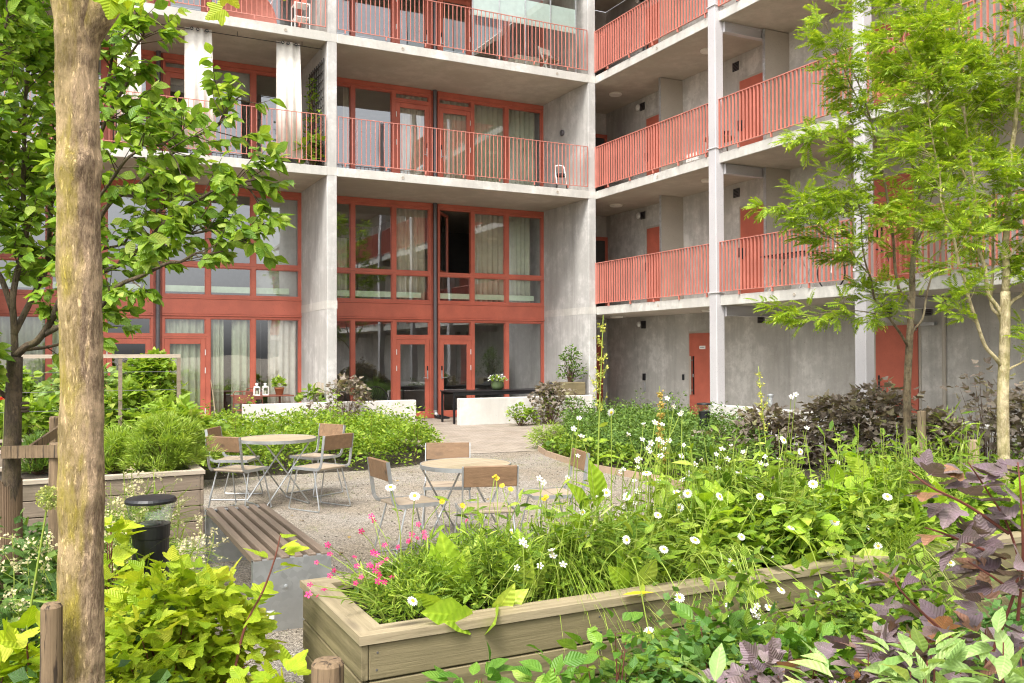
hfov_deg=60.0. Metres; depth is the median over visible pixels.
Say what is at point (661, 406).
sorrel
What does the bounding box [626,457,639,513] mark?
white campion
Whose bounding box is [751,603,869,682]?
snowberry shrub
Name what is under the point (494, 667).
snowberry shrub
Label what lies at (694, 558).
white campion
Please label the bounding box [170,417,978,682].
gravel ground
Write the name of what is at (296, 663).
golden shrub
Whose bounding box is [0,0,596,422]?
glazed building
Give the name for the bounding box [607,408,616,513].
daisy
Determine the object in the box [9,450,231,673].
flowering plant
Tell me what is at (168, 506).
cream spray
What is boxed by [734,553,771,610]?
daisy
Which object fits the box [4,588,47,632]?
cream spray
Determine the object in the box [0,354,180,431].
trellis
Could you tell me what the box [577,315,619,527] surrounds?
sorrel
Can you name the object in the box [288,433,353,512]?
garden chair
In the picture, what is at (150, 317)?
window
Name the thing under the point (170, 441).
lavender bush
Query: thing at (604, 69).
end door
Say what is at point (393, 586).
pink dianthus
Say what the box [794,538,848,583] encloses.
daisy
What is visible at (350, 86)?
window
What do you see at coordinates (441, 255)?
window curtain
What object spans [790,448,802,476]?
daisy
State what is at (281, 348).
window curtain
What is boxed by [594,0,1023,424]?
gallery building
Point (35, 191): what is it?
leafy tree
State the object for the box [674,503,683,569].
daisy
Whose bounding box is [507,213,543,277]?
window
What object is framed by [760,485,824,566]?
dock plant
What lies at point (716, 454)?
white campion
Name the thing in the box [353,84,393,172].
window
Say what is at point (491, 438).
paved path
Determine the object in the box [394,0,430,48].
glazed door
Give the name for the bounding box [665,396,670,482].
white campion
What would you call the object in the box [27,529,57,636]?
cream spray
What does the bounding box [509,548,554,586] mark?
white campion
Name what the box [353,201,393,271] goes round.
window
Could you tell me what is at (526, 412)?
green shrub
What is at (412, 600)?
daisy
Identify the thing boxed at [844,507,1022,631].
grass tuft
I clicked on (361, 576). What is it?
pink dianthus
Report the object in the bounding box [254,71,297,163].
window
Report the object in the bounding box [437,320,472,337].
window
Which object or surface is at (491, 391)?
terrace table
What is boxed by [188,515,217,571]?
cream spray
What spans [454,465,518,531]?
garden chair
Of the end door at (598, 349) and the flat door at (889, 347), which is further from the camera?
the end door at (598, 349)
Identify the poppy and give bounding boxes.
[0,397,4,445]
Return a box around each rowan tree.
[742,0,991,473]
[853,0,1023,493]
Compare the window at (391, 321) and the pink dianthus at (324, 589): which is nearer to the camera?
the pink dianthus at (324, 589)
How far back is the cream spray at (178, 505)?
5.92 m
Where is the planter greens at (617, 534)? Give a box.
[528,400,1017,585]
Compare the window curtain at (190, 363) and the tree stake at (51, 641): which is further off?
the window curtain at (190, 363)
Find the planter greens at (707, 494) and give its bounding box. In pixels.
[653,452,1023,568]
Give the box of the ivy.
[577,577,1023,682]
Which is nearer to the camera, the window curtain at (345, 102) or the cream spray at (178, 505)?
the cream spray at (178, 505)
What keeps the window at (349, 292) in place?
in the glazed building at (374, 56)
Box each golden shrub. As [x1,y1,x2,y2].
[0,599,56,682]
[103,514,153,610]
[104,534,308,682]
[226,643,310,682]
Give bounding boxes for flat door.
[645,1,657,49]
[646,112,658,175]
[646,224,659,301]
[688,330,709,416]
[738,70,762,146]
[739,202,763,293]
[872,13,911,104]
[873,170,914,281]
[874,322,921,416]
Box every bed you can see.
[199,440,426,478]
[544,433,1019,515]
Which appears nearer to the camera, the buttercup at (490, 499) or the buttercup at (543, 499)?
the buttercup at (490, 499)
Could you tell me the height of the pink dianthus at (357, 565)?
0.231 m
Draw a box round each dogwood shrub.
[677,643,725,682]
[774,626,1001,682]
[935,607,1023,682]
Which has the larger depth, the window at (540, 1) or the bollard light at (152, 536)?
the window at (540, 1)
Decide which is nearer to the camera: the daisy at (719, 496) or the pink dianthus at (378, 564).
the pink dianthus at (378, 564)
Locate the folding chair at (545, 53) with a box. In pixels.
[538,46,559,68]
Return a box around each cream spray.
[0,530,21,617]
[1,567,45,613]
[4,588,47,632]
[10,557,49,641]
[17,537,51,598]
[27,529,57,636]
[104,504,118,571]
[104,527,126,567]
[105,482,124,546]
[106,496,128,568]
[107,481,138,519]
[113,477,145,547]
[123,463,156,517]
[129,489,156,522]
[133,470,156,515]
[157,474,181,544]
[163,495,196,542]
[166,503,200,546]
[170,536,206,569]
[176,537,200,569]
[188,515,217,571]
[195,527,228,562]
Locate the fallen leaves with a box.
[217,474,581,556]
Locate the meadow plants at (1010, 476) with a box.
[807,433,1023,515]
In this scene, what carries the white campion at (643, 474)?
on the planter box at (364, 646)
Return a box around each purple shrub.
[699,637,821,682]
[796,614,973,682]
[860,449,1023,682]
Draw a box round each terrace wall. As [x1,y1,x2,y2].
[242,400,415,434]
[457,395,592,425]
[709,404,1023,462]
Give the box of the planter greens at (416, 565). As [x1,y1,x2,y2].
[335,522,575,623]
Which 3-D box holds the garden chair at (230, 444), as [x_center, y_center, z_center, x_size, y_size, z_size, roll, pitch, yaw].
[-2.884,1.382,9.340,0.474,0.804,0.529,0,-1,20]
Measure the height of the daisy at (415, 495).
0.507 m
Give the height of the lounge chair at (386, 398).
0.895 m
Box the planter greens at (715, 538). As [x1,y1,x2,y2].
[575,437,1023,590]
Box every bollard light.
[124,494,176,579]
[696,402,711,434]
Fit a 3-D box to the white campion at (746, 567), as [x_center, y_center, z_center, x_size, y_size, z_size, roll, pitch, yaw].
[1.036,1.138,4.123,0.048,0.341,0.365,0,-1,-30]
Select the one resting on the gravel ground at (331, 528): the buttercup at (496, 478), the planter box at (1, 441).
the planter box at (1, 441)
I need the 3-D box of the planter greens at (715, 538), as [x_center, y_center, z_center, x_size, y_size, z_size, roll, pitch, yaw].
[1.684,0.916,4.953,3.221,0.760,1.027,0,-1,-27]
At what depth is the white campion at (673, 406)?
4.74 m
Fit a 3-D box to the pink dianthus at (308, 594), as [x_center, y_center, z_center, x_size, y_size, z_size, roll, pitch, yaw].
[-0.658,1.067,3.534,0.371,0.207,0.034,1,-1,-41]
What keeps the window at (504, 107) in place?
in the glazed building at (374, 56)
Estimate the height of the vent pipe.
0.275 m
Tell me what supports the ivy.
on the front bed
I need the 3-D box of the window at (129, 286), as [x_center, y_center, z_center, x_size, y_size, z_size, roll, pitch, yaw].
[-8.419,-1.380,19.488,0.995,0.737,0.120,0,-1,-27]
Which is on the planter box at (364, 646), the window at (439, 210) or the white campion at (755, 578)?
the white campion at (755, 578)
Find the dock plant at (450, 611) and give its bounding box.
[413,583,528,634]
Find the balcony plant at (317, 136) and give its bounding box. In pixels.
[293,130,325,164]
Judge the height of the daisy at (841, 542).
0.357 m
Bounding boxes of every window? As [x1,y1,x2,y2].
[0,177,48,257]
[0,257,48,292]
[0,313,48,380]
[48,332,103,422]
[49,56,104,139]
[49,272,103,293]
[52,182,103,252]
[104,183,153,260]
[104,261,153,289]
[104,315,152,335]
[105,53,153,64]
[162,58,183,71]
[162,189,207,263]
[162,264,207,296]
[162,316,207,336]
[208,65,253,158]
[208,190,253,266]
[208,265,252,297]
[208,316,252,421]
[253,194,300,268]
[253,267,300,299]
[253,317,300,403]
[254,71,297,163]
[297,9,300,27]
[337,82,352,168]
[337,200,352,270]
[337,270,352,300]
[337,318,352,400]
[349,0,352,35]
[353,0,393,42]
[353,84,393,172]
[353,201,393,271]
[353,271,393,301]
[353,319,393,400]
[394,90,430,103]
[394,204,430,273]
[394,272,430,302]
[394,319,430,337]
[437,96,471,109]
[437,208,472,275]
[437,274,472,303]
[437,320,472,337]
[472,101,506,182]
[473,20,506,60]
[473,211,506,276]
[473,276,506,304]
[473,320,507,397]
[506,0,542,66]
[507,105,543,186]
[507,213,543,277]
[507,277,543,305]
[507,321,543,396]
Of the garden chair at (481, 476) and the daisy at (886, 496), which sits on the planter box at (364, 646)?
the daisy at (886, 496)
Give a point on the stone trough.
(580, 387)
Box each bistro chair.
[233,391,251,420]
[245,388,262,403]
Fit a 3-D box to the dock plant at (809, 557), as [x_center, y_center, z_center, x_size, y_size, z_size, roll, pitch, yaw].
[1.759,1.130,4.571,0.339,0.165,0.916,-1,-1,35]
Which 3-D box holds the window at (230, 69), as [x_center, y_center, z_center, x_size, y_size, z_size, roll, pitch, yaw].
[-6.503,-5.043,20.512,1.005,2.575,0.120,0,-1,-27]
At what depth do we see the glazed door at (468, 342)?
22.84 m
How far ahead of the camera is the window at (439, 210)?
23.16 m
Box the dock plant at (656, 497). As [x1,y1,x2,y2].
[653,473,701,569]
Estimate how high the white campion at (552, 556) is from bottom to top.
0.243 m
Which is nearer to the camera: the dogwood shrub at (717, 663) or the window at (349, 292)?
the dogwood shrub at (717, 663)
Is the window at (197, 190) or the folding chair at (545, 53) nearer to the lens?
the window at (197, 190)
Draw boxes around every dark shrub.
[306,373,376,427]
[526,380,578,423]
[688,401,837,470]
[766,389,892,470]
[825,376,945,464]
[893,405,974,465]
[936,357,1023,462]
[972,385,1023,479]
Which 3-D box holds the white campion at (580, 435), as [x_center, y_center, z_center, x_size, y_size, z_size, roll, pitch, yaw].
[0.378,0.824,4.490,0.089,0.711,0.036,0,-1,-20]
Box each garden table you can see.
[241,434,316,505]
[420,458,510,547]
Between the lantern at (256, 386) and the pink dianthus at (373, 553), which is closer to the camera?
the pink dianthus at (373, 553)
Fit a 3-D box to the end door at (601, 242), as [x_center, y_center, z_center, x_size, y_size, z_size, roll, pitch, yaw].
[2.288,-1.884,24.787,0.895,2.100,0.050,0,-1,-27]
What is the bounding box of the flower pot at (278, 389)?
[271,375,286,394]
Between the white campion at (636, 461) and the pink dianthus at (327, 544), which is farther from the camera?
the white campion at (636, 461)
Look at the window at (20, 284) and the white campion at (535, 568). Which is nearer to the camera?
the white campion at (535, 568)
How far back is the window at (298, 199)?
21.13 m
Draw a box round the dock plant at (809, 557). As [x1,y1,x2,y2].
[792,534,888,567]
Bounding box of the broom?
[210,380,215,412]
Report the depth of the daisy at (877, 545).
4.65 m
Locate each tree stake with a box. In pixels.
[40,601,62,682]
[48,442,57,595]
[49,416,57,443]
[311,656,343,682]
[917,411,925,455]
[968,439,979,472]
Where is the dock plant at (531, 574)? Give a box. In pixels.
[501,528,546,602]
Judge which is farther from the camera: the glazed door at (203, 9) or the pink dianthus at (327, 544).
the glazed door at (203, 9)
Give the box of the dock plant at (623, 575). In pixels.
[608,537,657,595]
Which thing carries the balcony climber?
on the glazed building at (374, 56)
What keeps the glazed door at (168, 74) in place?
in the glazed building at (374, 56)
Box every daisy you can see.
[386,484,404,582]
[394,594,416,619]
[409,492,419,569]
[597,535,630,591]
[602,488,619,525]
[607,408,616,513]
[612,557,653,633]
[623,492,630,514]
[637,545,667,566]
[642,471,651,527]
[645,560,684,602]
[647,512,661,563]
[673,490,695,536]
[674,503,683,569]
[678,536,699,580]
[683,489,691,502]
[698,492,722,573]
[699,549,819,596]
[729,533,744,555]
[734,545,784,593]
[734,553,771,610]
[735,493,763,559]
[776,436,786,496]
[783,535,829,601]
[788,526,800,559]
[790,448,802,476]
[790,480,817,557]
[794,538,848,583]
[818,519,838,558]
[819,532,862,608]
[838,526,877,578]
[855,542,882,550]
[858,493,892,549]
[911,522,955,566]
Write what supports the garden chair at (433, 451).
on the gravel ground at (331, 528)
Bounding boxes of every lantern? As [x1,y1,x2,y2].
[253,383,259,395]
[262,383,268,394]
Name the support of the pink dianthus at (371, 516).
on the planter box at (364, 646)
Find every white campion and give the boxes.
[506,564,519,588]
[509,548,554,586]
[519,538,529,602]
[522,562,543,602]
[523,544,538,601]
[533,480,546,535]
[537,475,545,541]
[540,561,566,597]
[547,475,569,527]
[549,553,558,593]
[567,426,576,523]
[571,416,581,512]
[573,454,579,510]
[578,434,594,518]
[621,467,626,514]
[622,465,639,503]
[626,432,646,514]
[626,447,649,505]
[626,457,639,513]
[627,440,653,514]
[633,453,663,511]
[637,422,645,516]
[637,450,651,507]
[637,456,648,516]
[639,437,661,513]
[640,437,660,514]
[647,446,651,513]
[649,419,657,477]
[654,412,682,516]
[659,422,678,501]
[660,440,664,475]
[663,404,675,497]
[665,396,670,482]
[666,438,671,503]
[674,552,726,611]
[674,553,728,616]
[679,410,687,503]
[680,548,742,608]
[682,443,686,505]
[699,546,727,606]
[702,551,760,617]
[709,545,756,618]
[712,452,718,479]
[712,548,762,623]
[713,545,755,612]
[715,542,747,607]
[720,546,756,613]
[724,545,759,624]
[725,544,760,608]
[728,546,764,623]
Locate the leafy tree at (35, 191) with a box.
[0,0,295,613]
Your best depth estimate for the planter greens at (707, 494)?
4.92 m
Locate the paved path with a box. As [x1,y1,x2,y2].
[232,421,628,453]
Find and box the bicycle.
[817,233,888,285]
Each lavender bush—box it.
[104,422,143,473]
[111,409,224,476]
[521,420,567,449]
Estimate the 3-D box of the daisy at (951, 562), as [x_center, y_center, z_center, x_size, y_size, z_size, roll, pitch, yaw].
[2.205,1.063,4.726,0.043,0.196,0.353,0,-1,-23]
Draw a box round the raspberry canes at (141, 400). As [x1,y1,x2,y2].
[103,374,176,438]
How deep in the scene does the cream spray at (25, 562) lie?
4.39 m
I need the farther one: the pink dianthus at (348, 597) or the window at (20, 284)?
the window at (20, 284)
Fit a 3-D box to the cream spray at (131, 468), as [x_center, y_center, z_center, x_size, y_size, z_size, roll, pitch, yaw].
[-2.409,1.254,5.711,0.146,0.961,0.235,-1,-1,34]
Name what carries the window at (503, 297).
in the glazed building at (374, 56)
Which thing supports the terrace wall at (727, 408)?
on the gravel ground at (331, 528)
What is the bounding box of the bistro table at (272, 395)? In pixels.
[230,394,293,402]
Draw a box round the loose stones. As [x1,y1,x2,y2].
[174,453,652,650]
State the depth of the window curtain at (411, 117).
22.61 m
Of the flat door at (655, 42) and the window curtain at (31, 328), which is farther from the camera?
the flat door at (655, 42)
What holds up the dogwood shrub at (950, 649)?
on the front bed
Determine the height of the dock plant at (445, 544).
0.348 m
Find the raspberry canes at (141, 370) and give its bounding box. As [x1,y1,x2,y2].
[114,347,191,410]
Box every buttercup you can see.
[420,498,444,550]
[460,503,464,543]
[484,474,496,525]
[493,476,504,536]
[495,487,513,582]
[499,483,510,539]
[541,497,546,537]
[542,494,548,535]
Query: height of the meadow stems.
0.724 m
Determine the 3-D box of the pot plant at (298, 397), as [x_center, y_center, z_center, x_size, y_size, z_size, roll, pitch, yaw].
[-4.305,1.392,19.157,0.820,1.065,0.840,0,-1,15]
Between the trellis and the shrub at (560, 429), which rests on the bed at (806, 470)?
the shrub at (560, 429)
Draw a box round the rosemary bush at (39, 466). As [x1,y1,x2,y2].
[21,428,48,474]
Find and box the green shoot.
[541,388,556,423]
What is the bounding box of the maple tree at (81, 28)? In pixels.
[50,0,285,682]
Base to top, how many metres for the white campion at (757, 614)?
0.268 m
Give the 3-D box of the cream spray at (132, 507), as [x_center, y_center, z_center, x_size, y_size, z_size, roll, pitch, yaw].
[-2.380,1.290,5.507,0.322,0.884,0.175,-1,-1,33]
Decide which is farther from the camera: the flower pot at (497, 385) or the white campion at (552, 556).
the flower pot at (497, 385)
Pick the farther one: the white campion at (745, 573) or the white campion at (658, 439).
the white campion at (658, 439)
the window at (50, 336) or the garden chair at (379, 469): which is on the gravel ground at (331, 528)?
the garden chair at (379, 469)
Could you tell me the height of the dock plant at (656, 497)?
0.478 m
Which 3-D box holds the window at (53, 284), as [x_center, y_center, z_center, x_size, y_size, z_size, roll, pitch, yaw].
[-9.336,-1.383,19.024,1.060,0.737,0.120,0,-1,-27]
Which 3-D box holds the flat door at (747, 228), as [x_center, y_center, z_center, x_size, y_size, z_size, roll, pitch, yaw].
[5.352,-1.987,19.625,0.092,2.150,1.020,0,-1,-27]
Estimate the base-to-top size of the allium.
1.066 m
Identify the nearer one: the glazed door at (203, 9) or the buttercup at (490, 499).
the buttercup at (490, 499)
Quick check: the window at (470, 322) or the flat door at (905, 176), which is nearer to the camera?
the flat door at (905, 176)
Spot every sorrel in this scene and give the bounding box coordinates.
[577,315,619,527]
[643,386,689,508]
[753,366,771,480]
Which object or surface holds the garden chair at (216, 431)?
on the gravel ground at (331, 528)
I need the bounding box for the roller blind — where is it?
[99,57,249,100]
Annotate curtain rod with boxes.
[48,7,319,48]
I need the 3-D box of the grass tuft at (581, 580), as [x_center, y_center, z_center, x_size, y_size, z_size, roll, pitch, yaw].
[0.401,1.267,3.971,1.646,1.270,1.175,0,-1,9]
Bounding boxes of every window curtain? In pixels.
[0,317,59,426]
[165,319,203,414]
[211,320,223,418]
[231,320,249,417]
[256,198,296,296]
[268,320,295,403]
[337,237,346,297]
[343,87,348,167]
[396,94,426,174]
[396,208,424,299]
[440,100,467,178]
[440,215,443,300]
[474,105,502,182]
[475,214,502,301]
[509,110,534,185]
[509,217,529,302]
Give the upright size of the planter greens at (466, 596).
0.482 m
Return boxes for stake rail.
[1,426,57,458]
[963,463,1011,469]
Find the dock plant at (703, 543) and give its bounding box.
[674,483,761,572]
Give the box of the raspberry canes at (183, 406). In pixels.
[126,392,231,466]
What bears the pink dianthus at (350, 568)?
on the planter box at (364, 646)
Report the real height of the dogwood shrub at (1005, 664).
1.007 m
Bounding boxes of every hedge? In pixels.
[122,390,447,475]
[559,388,782,473]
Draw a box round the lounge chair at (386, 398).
[364,386,388,400]
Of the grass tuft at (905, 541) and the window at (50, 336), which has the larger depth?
the window at (50, 336)
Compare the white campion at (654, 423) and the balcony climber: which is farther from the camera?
the balcony climber
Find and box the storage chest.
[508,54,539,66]
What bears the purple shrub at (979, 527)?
on the front bed
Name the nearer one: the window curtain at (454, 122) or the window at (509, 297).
the window curtain at (454, 122)
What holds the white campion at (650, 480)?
on the planter box at (364, 646)
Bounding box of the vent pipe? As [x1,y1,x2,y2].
[767,394,773,406]
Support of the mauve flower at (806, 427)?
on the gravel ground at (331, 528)
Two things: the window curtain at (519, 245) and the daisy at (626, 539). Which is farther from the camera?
the window curtain at (519, 245)
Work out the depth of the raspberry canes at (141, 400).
11.18 m
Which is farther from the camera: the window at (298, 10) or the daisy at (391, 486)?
the window at (298, 10)
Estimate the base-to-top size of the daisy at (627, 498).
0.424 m
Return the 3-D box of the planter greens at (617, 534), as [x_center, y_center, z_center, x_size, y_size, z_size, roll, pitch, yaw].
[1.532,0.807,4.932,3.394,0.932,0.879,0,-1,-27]
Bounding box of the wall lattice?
[308,58,323,165]
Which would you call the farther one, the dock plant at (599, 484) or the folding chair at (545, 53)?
the folding chair at (545, 53)
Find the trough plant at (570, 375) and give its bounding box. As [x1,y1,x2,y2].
[556,344,587,381]
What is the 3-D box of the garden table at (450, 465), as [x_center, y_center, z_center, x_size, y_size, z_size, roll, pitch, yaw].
[-0.393,1.389,7.502,0.770,0.722,0.770,-1,-1,43]
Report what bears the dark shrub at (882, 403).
on the bed at (806, 470)
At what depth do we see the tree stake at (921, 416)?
10.56 m
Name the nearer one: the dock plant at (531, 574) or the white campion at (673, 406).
the dock plant at (531, 574)
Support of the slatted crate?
on the gallery building at (683, 269)
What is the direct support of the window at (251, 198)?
in the glazed building at (374, 56)
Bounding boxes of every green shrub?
[505,402,539,425]
[553,396,591,419]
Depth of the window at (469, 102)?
23.02 m
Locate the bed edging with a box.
[538,446,684,489]
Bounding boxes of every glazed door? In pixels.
[104,336,152,375]
[105,61,153,149]
[162,69,206,154]
[162,336,207,417]
[168,0,208,12]
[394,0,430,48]
[394,100,430,175]
[394,338,431,417]
[437,0,471,55]
[437,105,472,179]
[437,338,472,416]
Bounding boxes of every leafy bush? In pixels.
[0,365,58,437]
[27,362,124,430]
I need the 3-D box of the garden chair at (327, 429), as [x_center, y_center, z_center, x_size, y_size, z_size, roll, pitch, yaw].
[-2.318,1.396,10.526,0.474,0.804,0.529,-1,-1,35]
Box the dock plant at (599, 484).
[553,460,659,545]
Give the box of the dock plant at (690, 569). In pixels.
[683,561,769,602]
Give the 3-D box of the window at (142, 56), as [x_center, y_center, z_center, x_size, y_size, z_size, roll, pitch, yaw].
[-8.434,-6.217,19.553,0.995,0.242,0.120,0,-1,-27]
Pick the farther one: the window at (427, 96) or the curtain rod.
the window at (427, 96)
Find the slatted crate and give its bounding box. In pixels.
[686,152,698,162]
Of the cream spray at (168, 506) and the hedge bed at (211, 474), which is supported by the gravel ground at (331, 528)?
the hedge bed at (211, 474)
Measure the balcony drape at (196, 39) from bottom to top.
2.480 m
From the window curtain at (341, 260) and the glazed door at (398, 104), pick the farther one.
the glazed door at (398, 104)
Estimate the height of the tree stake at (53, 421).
1.222 m
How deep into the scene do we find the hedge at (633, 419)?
13.92 m
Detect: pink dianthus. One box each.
[305,591,384,622]
[307,582,386,621]
[314,560,374,614]
[317,594,379,608]
[322,588,386,622]
[325,542,359,602]
[327,552,367,598]
[327,572,386,618]
[332,568,375,604]
[352,555,372,606]
[353,580,386,617]
[354,563,391,616]
[359,528,378,571]
[359,574,388,613]
[368,513,391,569]
[368,567,381,618]
[370,551,391,601]
[372,518,383,557]
[374,551,401,575]
[375,562,405,611]
[375,577,404,614]
[377,571,407,615]
[382,579,412,619]
[416,522,433,542]
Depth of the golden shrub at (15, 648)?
3.56 m
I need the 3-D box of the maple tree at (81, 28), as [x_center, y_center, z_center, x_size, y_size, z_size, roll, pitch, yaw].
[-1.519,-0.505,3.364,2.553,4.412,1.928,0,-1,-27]
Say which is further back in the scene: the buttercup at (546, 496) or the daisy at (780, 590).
the buttercup at (546, 496)
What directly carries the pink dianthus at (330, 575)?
on the planter box at (364, 646)
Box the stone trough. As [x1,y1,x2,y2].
[555,382,585,395]
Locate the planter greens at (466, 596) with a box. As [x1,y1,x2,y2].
[346,465,1023,622]
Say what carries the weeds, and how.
on the gravel ground at (331, 528)
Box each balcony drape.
[117,20,141,140]
[184,27,214,149]
[276,41,302,158]
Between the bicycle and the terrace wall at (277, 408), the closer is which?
the bicycle
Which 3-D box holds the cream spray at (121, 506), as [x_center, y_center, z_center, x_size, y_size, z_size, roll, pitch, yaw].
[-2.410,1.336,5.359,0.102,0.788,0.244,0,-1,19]
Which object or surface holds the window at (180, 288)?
in the glazed building at (374, 56)
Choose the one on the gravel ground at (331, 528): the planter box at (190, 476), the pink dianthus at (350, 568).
the planter box at (190, 476)
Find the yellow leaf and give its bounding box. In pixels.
[623,591,652,594]
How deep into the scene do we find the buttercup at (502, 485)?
4.32 m
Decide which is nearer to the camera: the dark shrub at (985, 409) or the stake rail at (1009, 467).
the stake rail at (1009, 467)
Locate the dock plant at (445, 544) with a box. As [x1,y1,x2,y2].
[427,530,496,602]
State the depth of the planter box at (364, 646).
3.71 m
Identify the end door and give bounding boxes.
[595,31,606,75]
[595,134,606,190]
[596,237,607,306]
[596,337,602,410]
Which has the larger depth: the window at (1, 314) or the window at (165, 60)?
the window at (165, 60)
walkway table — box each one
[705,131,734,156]
[760,251,817,290]
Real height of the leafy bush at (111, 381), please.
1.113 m
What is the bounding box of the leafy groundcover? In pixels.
[586,493,1004,682]
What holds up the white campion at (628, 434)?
on the planter box at (364, 646)
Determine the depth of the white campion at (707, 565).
4.04 m
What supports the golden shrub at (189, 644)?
on the left bed
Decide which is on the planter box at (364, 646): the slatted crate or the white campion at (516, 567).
the white campion at (516, 567)
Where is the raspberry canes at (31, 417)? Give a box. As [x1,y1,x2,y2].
[0,393,106,446]
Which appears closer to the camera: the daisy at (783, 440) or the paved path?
the daisy at (783, 440)
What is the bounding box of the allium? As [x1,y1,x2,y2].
[26,485,56,630]
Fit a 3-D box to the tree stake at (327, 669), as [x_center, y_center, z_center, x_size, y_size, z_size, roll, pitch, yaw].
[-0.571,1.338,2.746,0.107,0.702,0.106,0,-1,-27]
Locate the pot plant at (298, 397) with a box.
[294,382,325,401]
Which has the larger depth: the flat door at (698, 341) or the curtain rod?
the flat door at (698, 341)
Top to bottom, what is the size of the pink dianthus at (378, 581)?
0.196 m
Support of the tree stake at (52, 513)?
on the left bed
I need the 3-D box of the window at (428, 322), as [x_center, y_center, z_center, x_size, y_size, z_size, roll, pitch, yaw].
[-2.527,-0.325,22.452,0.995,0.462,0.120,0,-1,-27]
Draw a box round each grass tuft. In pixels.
[454,474,775,682]
[541,521,759,678]
[657,536,820,631]
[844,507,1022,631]
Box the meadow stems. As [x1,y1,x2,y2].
[421,420,999,607]
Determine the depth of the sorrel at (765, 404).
5.40 m
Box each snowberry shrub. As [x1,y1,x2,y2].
[422,641,516,682]
[512,644,599,682]
[556,608,663,682]
[636,603,807,682]
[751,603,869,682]
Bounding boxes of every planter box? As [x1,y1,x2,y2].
[0,438,31,466]
[0,462,204,541]
[300,521,1023,682]
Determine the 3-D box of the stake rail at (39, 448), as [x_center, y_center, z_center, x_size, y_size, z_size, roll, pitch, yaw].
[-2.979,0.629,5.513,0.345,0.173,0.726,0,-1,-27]
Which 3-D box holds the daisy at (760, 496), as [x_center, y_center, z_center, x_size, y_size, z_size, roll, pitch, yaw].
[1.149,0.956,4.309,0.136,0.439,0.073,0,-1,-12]
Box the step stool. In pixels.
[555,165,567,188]
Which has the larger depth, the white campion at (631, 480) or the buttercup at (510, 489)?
the white campion at (631, 480)
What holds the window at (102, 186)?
in the glazed building at (374, 56)
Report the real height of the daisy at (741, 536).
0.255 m
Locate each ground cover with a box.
[0,507,188,682]
[541,432,783,490]
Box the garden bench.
[205,503,330,631]
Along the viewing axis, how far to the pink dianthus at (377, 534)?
4.16 m
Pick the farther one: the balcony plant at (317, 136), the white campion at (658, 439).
the balcony plant at (317, 136)
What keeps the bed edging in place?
on the gravel ground at (331, 528)
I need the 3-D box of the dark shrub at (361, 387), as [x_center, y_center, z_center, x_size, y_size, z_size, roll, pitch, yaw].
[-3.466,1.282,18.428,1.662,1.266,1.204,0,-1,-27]
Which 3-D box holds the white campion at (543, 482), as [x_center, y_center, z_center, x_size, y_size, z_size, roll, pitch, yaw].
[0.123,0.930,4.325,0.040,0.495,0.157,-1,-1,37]
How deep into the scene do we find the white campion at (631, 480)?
4.64 m
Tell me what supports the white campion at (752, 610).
on the planter box at (364, 646)
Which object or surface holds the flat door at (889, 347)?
in the gallery building at (683, 269)
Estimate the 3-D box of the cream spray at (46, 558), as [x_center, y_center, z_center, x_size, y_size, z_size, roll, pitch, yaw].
[-2.472,1.366,4.584,0.143,0.708,0.223,-1,-1,25]
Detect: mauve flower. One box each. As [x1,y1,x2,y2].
[785,394,793,467]
[788,392,798,468]
[799,426,809,467]
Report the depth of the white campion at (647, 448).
4.65 m
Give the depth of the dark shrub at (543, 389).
20.51 m
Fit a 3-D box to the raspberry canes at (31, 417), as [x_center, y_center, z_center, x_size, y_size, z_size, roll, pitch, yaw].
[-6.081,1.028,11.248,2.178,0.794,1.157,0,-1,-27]
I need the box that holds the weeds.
[211,457,645,638]
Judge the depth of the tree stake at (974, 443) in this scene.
8.86 m
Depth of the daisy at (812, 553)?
4.29 m
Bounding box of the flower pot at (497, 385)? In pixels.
[488,374,507,389]
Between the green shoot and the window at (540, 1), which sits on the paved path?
the green shoot
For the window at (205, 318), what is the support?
in the glazed building at (374, 56)
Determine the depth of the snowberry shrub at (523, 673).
3.20 m
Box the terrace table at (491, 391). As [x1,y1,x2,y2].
[440,388,557,423]
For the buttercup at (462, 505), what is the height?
0.407 m
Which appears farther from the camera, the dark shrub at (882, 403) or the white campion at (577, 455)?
the dark shrub at (882, 403)
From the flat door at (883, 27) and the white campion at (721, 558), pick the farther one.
the flat door at (883, 27)
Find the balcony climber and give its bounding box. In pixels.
[302,78,321,159]
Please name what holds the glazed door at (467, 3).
in the glazed building at (374, 56)
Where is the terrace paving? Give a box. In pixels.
[29,417,456,434]
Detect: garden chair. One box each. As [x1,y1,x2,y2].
[204,426,262,500]
[205,436,271,507]
[286,423,345,496]
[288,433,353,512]
[367,457,443,563]
[421,442,473,536]
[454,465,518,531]
[519,448,589,538]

